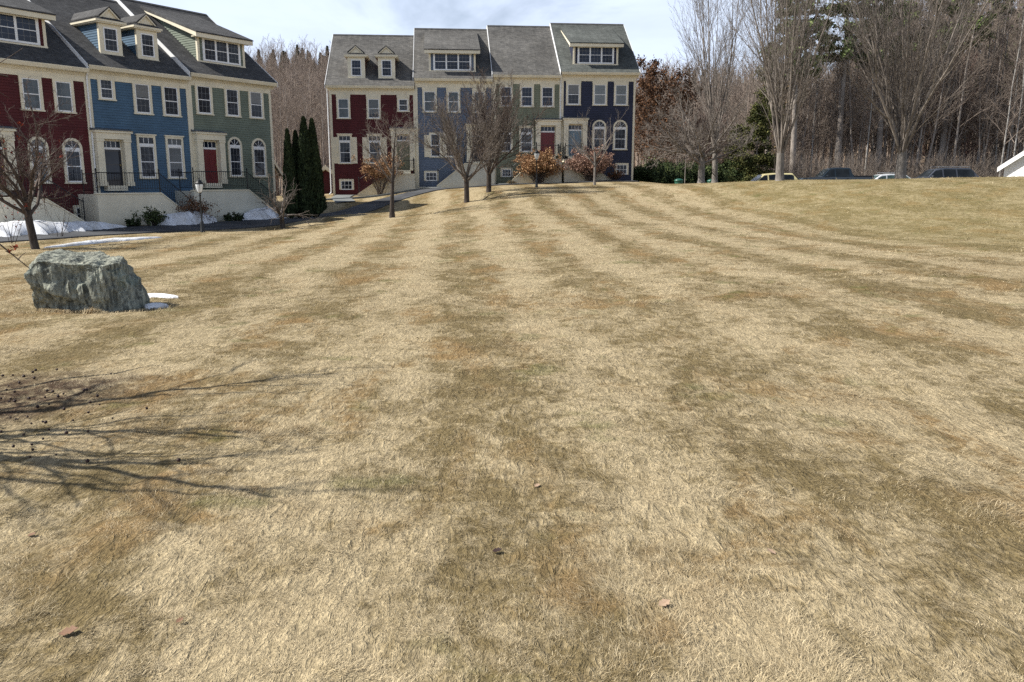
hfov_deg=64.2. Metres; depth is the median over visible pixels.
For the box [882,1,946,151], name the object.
forest tree
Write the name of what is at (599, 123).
window
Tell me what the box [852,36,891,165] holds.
forest tree
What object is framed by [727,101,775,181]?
cedar tree
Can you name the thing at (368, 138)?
window
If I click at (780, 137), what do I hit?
shade tree
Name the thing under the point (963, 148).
forest tree
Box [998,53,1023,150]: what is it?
forest tree
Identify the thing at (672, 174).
yew bush
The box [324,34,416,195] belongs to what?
townhouse
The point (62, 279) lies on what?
boulder
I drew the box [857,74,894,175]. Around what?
forest tree
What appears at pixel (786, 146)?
forest tree
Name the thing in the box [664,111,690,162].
forest tree
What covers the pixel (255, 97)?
window
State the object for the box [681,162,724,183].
yew bush
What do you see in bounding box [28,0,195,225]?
townhouse
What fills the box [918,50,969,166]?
forest tree
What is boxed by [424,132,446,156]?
window
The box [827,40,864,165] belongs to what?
forest tree
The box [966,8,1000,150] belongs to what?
forest tree
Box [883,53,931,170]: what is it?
forest tree
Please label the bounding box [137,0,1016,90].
sky
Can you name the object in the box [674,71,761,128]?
distant conifers
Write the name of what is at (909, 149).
forest tree
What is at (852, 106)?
forest tree
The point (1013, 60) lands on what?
forest tree
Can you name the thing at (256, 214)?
snow patch
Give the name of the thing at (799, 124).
forest tree
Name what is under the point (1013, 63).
pine tree
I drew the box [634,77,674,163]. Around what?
oak tree
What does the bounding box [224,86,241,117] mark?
window
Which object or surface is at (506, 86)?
window
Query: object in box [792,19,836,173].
forest tree
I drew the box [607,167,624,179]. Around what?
shrub
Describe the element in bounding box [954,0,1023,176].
forest tree
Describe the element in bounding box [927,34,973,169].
forest tree
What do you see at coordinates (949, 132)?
forest tree
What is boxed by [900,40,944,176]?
forest tree
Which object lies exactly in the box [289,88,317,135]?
forest tree
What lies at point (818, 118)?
forest tree
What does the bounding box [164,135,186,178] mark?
window
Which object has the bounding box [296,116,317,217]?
arborvitae
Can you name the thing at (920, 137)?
forest tree
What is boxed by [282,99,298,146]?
forest tree
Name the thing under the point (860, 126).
forest tree
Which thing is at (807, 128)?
forest tree
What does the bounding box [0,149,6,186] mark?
door
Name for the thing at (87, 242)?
snow patch
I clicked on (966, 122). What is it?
forest tree
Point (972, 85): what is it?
forest tree
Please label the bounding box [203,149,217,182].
door
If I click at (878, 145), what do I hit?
pine tree
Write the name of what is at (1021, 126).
forest tree
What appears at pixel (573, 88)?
window
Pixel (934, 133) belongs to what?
forest tree
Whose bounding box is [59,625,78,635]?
dead leaf
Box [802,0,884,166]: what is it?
pine tree
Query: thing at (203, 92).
window
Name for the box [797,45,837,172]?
forest tree
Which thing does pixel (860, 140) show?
forest tree
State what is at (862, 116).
oak tree
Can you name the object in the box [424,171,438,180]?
window
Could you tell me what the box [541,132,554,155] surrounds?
door
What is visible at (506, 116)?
ornamental tree
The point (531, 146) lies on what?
window
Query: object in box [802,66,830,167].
forest tree
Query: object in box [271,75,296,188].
forest tree
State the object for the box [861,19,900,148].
forest tree
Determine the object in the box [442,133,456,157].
window
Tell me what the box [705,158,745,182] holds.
yew bush
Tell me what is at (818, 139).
forest tree
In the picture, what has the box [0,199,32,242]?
bare sapling
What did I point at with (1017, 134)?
forest tree
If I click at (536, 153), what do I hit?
street lamp
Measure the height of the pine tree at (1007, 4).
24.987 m
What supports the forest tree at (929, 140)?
on the hillside
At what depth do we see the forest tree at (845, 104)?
86.61 m
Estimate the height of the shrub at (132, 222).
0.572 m
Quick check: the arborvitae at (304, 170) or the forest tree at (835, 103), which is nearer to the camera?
the arborvitae at (304, 170)
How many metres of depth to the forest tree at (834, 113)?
83.22 m
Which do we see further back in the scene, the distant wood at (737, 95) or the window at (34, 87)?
the distant wood at (737, 95)
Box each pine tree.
[759,0,833,173]
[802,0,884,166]
[854,0,924,174]
[915,0,996,165]
[972,0,1020,174]
[996,4,1023,150]
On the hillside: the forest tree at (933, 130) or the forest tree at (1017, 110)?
the forest tree at (933, 130)
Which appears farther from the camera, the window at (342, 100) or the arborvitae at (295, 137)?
the window at (342, 100)
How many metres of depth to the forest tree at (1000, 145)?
91.83 m
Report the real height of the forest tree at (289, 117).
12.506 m
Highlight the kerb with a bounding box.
[326,188,422,199]
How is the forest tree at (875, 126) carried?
on the hillside
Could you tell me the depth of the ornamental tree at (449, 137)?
46.52 m
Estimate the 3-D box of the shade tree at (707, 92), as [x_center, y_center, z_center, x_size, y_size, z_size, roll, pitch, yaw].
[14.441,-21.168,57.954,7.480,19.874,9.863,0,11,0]
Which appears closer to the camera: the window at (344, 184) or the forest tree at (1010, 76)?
the window at (344, 184)
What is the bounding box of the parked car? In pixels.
[873,172,909,178]
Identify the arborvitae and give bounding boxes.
[282,128,298,218]
[291,130,302,217]
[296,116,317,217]
[308,117,327,216]
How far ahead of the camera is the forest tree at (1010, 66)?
88.28 m
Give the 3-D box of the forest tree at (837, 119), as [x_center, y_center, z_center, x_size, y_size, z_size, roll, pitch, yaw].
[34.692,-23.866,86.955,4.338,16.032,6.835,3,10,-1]
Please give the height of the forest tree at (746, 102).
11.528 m
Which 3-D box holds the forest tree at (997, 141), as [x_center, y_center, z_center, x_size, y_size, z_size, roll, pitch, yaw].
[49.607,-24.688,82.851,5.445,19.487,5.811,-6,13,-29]
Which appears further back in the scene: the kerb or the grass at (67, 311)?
the kerb
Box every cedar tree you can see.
[718,123,751,181]
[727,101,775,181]
[744,40,789,169]
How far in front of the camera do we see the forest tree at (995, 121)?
87.22 m
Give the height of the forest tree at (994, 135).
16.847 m
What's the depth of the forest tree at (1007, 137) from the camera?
92.11 m
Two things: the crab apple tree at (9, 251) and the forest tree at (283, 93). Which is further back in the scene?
the forest tree at (283, 93)
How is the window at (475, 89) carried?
in the townhouse at (443, 58)
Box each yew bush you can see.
[633,160,670,182]
[641,155,682,183]
[663,159,697,183]
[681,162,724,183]
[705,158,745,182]
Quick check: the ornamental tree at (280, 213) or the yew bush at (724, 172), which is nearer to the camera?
the ornamental tree at (280, 213)
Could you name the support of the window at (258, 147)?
in the townhouse at (231, 83)
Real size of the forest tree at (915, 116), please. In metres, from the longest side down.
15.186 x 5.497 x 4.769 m
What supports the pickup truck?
on the car park
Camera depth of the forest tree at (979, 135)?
80.11 m
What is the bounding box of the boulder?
[24,249,149,311]
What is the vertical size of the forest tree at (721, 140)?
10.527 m
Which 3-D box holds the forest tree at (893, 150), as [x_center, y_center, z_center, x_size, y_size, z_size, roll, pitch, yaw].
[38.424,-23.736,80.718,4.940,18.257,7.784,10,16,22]
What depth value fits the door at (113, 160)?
40.56 m
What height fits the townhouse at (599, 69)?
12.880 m
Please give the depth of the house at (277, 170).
81.00 m
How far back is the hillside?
116.97 m
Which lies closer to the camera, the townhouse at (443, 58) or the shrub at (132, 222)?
the shrub at (132, 222)
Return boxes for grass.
[28,300,178,313]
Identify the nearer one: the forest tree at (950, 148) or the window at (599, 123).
the window at (599, 123)
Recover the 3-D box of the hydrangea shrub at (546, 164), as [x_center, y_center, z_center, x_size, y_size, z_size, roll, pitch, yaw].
[1.908,-12.571,58.388,3.694,2.733,3.428,-4,12,-19]
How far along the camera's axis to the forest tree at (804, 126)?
83.69 m
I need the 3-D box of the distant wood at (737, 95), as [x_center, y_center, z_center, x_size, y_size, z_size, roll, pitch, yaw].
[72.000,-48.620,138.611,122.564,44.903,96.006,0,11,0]
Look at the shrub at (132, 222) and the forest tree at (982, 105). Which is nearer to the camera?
the shrub at (132, 222)
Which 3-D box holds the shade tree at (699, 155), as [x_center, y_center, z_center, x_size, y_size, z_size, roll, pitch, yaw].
[12.424,-13.725,53.847,6.736,6.833,10.011,9,14,38]
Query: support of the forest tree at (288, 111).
on the hillside
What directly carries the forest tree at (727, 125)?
on the hillside
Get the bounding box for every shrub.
[124,217,141,226]
[132,207,168,225]
[172,192,219,222]
[222,211,243,220]
[351,152,403,194]
[513,147,564,182]
[561,143,617,180]
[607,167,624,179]
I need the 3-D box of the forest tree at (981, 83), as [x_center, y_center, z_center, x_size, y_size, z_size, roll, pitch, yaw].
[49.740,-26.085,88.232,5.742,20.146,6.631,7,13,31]
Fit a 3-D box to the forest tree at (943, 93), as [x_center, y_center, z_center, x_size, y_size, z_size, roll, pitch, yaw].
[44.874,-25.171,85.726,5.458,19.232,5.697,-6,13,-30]
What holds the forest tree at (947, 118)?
on the hillside
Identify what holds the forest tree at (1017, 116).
on the hillside
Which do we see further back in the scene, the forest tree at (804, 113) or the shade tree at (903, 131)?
the forest tree at (804, 113)
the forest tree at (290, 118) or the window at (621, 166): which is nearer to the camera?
the window at (621, 166)
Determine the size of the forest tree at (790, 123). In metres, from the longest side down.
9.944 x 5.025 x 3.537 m
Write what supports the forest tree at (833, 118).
on the hillside
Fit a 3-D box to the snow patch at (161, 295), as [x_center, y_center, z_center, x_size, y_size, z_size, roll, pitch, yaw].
[-6.023,-0.779,14.015,0.748,0.076,0.420,0,11,0]
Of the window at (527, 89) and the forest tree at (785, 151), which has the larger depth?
the forest tree at (785, 151)
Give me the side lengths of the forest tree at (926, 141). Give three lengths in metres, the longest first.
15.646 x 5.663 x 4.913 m
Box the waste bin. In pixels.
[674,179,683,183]
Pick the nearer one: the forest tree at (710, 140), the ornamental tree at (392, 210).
the ornamental tree at (392, 210)
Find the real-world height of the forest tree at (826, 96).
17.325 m
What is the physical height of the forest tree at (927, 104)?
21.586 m
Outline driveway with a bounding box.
[0,180,638,242]
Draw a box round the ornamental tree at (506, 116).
[458,64,552,191]
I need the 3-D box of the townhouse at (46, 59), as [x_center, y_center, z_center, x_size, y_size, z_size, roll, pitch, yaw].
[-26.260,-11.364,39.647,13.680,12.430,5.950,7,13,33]
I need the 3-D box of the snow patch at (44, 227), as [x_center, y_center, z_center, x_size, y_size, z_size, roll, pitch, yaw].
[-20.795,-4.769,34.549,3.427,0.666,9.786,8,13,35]
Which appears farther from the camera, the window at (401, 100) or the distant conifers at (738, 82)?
the distant conifers at (738, 82)
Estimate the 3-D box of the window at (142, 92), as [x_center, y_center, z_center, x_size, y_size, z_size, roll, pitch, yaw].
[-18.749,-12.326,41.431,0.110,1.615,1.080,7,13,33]
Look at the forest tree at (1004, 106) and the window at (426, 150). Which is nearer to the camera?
the window at (426, 150)
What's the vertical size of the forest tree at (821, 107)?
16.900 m
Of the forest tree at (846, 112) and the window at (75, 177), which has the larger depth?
the forest tree at (846, 112)
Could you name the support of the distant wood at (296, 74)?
on the hillside
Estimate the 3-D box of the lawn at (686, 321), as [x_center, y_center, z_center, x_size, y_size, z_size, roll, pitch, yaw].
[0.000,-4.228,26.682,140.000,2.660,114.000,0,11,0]
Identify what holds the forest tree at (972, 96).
on the hillside
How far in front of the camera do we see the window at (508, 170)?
60.79 m
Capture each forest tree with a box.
[269,61,297,193]
[270,75,324,159]
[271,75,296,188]
[271,91,283,164]
[272,100,291,163]
[273,87,298,145]
[273,123,282,163]
[279,61,330,140]
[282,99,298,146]
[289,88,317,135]
[291,95,323,151]
[292,80,320,137]
[308,85,329,164]
[312,80,330,165]
[634,86,659,166]
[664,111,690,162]
[686,107,710,163]
[693,108,719,166]
[697,98,722,164]
[702,97,727,166]
[705,93,741,162]
[711,95,740,161]
[733,81,758,153]
[769,102,799,171]
[769,108,790,159]
[773,94,814,171]
[779,87,825,174]
[783,56,829,154]
[785,80,818,148]
[787,79,822,169]
[788,59,819,163]
[789,86,818,158]
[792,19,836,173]
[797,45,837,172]
[797,67,839,162]
[797,79,816,159]
[797,93,823,169]
[801,31,840,172]
[801,68,833,171]
[802,49,839,168]
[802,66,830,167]
[808,98,833,163]
[810,31,838,166]
[811,64,848,167]
[813,33,853,167]
[813,36,851,169]
[815,67,853,154]
[817,32,853,166]
[819,3,875,172]
[819,44,857,164]
[819,62,858,163]
[819,63,858,143]
[820,53,874,163]
[822,46,875,156]
[824,90,857,163]
[826,65,862,166]
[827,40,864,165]
[829,35,870,165]
[838,65,883,175]
[840,22,890,172]
[844,62,881,168]
[847,93,883,175]
[851,62,876,170]
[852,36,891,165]
[854,33,892,175]
[857,34,900,144]
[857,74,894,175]
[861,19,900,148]
[863,13,932,171]
[866,0,943,138]
[873,12,909,173]
[877,3,924,170]
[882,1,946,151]
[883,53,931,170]
[883,131,890,165]
[888,53,942,170]
[890,4,977,176]
[893,3,944,174]
[895,62,929,159]
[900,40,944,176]
[907,71,942,165]
[910,53,967,166]
[910,79,963,166]
[913,1,974,159]
[913,8,965,172]
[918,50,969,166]
[921,0,979,170]
[921,44,972,165]
[922,49,981,165]
[925,0,1021,167]
[926,12,966,160]
[927,12,963,144]
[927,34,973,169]
[931,0,999,167]
[934,45,977,164]
[935,3,986,156]
[935,14,995,167]
[935,56,987,159]
[936,51,987,164]
[938,18,977,146]
[940,49,1005,165]
[942,70,986,165]
[949,50,975,167]
[951,4,1001,165]
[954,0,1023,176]
[959,3,1022,167]
[961,20,1004,170]
[963,0,1023,169]
[963,48,1003,160]
[963,53,1018,164]
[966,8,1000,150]
[966,42,1000,166]
[967,12,1023,164]
[969,15,1019,155]
[972,4,1023,176]
[972,34,1020,173]
[974,0,1023,176]
[975,41,1018,174]
[976,0,1022,171]
[978,20,1023,153]
[985,0,1023,162]
[985,2,1023,156]
[986,1,1023,160]
[986,72,1022,157]
[988,0,1023,158]
[990,16,1018,164]
[992,0,1022,155]
[997,9,1018,175]
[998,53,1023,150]
[999,0,1023,152]
[999,5,1023,126]
[1000,20,1023,147]
[1004,64,1023,149]
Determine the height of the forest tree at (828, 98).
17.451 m
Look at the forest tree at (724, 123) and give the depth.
98.81 m
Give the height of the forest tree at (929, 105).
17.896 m
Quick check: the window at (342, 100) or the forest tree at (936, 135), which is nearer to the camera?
the window at (342, 100)
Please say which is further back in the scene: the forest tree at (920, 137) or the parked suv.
the forest tree at (920, 137)
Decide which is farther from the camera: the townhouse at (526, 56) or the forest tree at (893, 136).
the forest tree at (893, 136)
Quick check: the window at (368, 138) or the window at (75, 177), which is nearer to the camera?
the window at (75, 177)
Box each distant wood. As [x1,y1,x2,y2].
[245,34,331,177]
[633,0,1023,176]
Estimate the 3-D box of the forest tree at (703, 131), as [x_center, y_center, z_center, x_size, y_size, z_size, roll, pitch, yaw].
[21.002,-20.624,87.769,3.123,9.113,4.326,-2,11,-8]
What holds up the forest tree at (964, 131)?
on the hillside
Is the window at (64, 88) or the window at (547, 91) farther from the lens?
the window at (547, 91)
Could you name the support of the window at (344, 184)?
in the townhouse at (371, 74)
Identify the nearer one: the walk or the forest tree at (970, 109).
the walk
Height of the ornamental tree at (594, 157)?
5.213 m
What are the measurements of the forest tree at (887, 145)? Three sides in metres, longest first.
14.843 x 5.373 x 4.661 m
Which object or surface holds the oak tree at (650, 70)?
on the hillside
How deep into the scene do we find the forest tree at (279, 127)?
91.35 m
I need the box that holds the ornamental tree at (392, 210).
[351,92,438,217]
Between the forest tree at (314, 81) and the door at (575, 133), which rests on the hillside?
the forest tree at (314, 81)
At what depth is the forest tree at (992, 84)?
85.07 m
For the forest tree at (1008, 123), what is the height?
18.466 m
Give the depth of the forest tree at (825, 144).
85.07 m
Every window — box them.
[18,75,45,111]
[27,136,52,183]
[52,78,76,113]
[62,138,86,183]
[73,205,79,217]
[96,75,116,100]
[132,81,153,114]
[135,133,157,178]
[161,84,181,117]
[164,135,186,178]
[194,83,214,115]
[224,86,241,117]
[227,137,244,176]
[247,89,264,119]
[251,138,267,177]
[332,133,357,163]
[336,94,350,118]
[339,179,353,189]
[362,134,386,163]
[366,95,381,118]
[397,95,409,111]
[422,87,436,112]
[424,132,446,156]
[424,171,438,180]
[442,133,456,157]
[446,87,460,112]
[472,88,485,112]
[499,84,512,105]
[500,168,512,176]
[502,125,512,151]
[519,84,533,106]
[519,126,533,152]
[540,84,554,107]
[565,81,580,105]
[591,120,605,149]
[592,81,607,105]
[612,120,627,149]
[613,81,628,105]
[615,163,628,173]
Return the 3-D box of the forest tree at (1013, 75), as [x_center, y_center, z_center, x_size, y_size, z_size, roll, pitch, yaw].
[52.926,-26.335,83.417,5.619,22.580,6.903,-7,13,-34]
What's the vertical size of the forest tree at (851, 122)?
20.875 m
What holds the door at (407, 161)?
in the townhouse at (371, 74)
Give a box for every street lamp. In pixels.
[195,178,204,231]
[534,149,538,186]
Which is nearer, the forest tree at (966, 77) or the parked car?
the parked car
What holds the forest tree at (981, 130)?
on the hillside
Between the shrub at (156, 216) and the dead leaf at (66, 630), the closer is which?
the dead leaf at (66, 630)
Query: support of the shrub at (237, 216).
on the lawn at (686, 321)
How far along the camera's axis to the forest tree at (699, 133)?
85.44 m
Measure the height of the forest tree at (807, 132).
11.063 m
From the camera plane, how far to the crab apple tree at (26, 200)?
27.29 m
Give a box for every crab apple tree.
[0,48,29,268]
[0,76,88,248]
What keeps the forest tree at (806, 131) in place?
on the hillside
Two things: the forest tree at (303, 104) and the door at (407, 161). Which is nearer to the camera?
the door at (407, 161)
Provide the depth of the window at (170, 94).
42.74 m
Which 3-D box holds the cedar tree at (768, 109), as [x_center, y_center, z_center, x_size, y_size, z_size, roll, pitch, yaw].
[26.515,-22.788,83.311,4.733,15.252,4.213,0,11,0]
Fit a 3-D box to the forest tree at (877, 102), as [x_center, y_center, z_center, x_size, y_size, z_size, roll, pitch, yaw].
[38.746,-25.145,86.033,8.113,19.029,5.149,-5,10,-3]
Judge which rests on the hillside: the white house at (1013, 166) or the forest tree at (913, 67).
the forest tree at (913, 67)
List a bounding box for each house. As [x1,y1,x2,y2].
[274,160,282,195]
[322,165,332,193]
[997,151,1023,176]
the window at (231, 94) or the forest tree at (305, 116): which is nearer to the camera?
the window at (231, 94)
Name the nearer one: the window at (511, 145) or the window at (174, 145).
the window at (174, 145)
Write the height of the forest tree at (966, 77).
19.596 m
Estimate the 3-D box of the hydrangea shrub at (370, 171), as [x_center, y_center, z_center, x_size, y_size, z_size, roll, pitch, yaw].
[-9.130,-11.823,57.546,2.959,3.142,3.902,10,15,41]
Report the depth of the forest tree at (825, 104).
91.50 m
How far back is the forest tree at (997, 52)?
87.27 m
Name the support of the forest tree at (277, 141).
on the hillside
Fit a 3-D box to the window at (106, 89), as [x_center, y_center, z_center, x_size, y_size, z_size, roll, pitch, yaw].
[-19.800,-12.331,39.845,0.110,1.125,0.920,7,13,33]
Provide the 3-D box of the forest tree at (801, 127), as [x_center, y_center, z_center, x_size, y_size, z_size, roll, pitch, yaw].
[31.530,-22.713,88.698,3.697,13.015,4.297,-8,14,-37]
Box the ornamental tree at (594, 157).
[558,107,627,184]
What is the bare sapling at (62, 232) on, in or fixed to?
on the lawn at (686, 321)
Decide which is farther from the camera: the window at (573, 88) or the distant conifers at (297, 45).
the distant conifers at (297, 45)
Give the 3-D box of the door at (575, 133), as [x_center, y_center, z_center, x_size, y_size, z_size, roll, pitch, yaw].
[4.670,-14.723,60.800,0.970,1.810,0.100,-1,11,-5]
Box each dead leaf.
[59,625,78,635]
[659,599,669,605]
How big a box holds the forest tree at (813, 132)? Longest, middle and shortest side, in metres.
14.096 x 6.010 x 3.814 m
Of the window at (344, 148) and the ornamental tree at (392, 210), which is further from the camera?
the window at (344, 148)
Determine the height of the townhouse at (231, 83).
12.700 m
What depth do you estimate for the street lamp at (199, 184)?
36.00 m
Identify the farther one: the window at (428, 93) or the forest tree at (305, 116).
the forest tree at (305, 116)
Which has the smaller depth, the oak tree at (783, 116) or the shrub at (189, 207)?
the shrub at (189, 207)
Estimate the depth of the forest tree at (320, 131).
104.65 m
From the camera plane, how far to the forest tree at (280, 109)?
84.72 m
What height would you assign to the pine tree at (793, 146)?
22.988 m
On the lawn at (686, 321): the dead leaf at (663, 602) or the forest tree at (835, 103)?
the dead leaf at (663, 602)
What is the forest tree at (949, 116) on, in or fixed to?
on the hillside
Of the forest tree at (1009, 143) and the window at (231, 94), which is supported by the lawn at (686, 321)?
the forest tree at (1009, 143)
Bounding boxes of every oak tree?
[634,54,680,162]
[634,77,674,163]
[660,64,710,164]
[763,41,816,168]
[826,63,888,174]
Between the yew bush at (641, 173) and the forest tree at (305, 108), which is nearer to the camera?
the yew bush at (641, 173)
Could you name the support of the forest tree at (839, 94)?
on the hillside
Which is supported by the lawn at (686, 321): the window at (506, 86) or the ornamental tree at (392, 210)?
the ornamental tree at (392, 210)
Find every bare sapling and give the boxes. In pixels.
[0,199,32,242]
[46,196,72,236]
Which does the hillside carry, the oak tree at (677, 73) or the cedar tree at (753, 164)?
the oak tree at (677, 73)
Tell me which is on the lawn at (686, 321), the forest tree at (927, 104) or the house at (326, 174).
the house at (326, 174)
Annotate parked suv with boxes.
[916,166,978,177]
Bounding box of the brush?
[752,144,1021,177]
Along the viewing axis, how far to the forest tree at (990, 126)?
79.28 m
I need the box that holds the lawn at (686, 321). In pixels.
[0,177,1023,681]
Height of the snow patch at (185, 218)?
0.743 m
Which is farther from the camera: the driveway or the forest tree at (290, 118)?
the forest tree at (290, 118)
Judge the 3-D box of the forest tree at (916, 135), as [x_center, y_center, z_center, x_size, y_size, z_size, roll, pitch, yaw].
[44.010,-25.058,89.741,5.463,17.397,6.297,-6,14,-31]
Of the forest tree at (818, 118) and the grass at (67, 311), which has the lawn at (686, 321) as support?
the grass at (67, 311)
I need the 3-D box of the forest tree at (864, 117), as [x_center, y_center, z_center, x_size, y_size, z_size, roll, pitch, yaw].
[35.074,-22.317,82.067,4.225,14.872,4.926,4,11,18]
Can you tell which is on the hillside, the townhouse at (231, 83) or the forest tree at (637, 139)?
the forest tree at (637, 139)
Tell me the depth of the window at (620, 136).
61.03 m
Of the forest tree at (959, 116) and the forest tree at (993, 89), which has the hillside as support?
the forest tree at (993, 89)
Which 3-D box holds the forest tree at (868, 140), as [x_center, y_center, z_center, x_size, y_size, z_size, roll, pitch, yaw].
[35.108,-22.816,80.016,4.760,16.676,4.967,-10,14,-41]
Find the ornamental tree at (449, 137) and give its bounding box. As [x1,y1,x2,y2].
[395,76,532,202]
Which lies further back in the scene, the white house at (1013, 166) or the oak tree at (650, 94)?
the oak tree at (650, 94)
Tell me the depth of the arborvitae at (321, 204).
45.96 m
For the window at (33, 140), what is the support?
in the townhouse at (46, 59)
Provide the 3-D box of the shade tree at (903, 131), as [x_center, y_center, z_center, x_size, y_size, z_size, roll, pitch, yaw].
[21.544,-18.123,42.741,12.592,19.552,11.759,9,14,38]
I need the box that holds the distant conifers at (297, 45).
[256,44,328,88]
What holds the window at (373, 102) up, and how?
in the townhouse at (371, 74)
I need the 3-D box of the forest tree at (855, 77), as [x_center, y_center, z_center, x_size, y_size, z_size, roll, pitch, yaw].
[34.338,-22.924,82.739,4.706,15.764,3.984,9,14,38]
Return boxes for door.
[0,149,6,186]
[104,149,123,184]
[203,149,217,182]
[397,141,409,169]
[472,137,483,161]
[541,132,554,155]
[568,131,580,155]
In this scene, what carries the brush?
on the lawn at (686, 321)
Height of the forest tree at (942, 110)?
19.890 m
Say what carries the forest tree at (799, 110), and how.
on the hillside
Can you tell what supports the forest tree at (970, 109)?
on the hillside
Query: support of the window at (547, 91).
in the townhouse at (526, 56)
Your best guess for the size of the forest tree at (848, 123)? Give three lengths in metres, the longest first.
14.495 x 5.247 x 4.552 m
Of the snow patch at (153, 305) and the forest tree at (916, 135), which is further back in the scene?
the forest tree at (916, 135)
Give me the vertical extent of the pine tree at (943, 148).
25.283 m
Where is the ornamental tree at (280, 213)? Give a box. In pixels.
[251,170,324,227]
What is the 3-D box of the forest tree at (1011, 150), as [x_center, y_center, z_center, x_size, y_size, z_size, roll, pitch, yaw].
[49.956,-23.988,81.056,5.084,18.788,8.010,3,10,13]
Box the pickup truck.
[797,167,873,179]
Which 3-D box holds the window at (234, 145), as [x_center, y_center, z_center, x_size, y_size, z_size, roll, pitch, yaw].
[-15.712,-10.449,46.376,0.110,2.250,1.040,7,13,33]
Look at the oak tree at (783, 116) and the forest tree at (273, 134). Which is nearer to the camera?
the oak tree at (783, 116)
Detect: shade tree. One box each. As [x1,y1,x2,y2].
[635,80,767,182]
[668,0,764,182]
[713,0,874,180]
[821,0,1017,178]
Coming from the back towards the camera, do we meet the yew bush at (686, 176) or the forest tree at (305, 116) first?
the forest tree at (305, 116)
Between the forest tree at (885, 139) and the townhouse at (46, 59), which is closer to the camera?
the townhouse at (46, 59)
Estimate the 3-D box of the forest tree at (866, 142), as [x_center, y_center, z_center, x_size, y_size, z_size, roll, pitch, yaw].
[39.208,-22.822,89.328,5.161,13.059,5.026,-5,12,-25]
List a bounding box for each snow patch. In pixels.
[0,220,126,236]
[44,237,161,247]
[144,302,168,308]
[148,293,177,297]
[151,211,216,224]
[242,206,286,219]
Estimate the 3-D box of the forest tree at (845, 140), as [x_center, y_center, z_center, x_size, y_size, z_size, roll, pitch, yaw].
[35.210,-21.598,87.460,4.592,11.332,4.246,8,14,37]
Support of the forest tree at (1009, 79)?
on the hillside
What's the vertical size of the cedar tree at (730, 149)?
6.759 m
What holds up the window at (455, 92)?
in the townhouse at (443, 58)
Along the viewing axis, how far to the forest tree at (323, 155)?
93.80 m
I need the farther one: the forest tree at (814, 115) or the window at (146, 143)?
the forest tree at (814, 115)
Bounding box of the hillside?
[276,54,997,194]
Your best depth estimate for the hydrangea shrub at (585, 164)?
58.45 m
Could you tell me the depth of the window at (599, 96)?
60.30 m
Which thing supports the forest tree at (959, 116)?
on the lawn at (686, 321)
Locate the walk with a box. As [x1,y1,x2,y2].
[332,195,354,202]
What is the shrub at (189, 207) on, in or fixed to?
on the lawn at (686, 321)
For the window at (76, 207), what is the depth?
39.26 m
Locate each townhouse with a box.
[0,0,96,221]
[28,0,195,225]
[115,0,277,220]
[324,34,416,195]
[413,28,494,187]
[487,25,562,183]
[549,23,640,181]
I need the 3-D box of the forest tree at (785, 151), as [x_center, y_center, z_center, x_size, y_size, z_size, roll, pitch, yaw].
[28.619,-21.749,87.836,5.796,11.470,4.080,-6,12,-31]
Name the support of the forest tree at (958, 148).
on the hillside
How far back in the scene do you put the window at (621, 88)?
60.43 m
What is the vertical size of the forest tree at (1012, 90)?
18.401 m

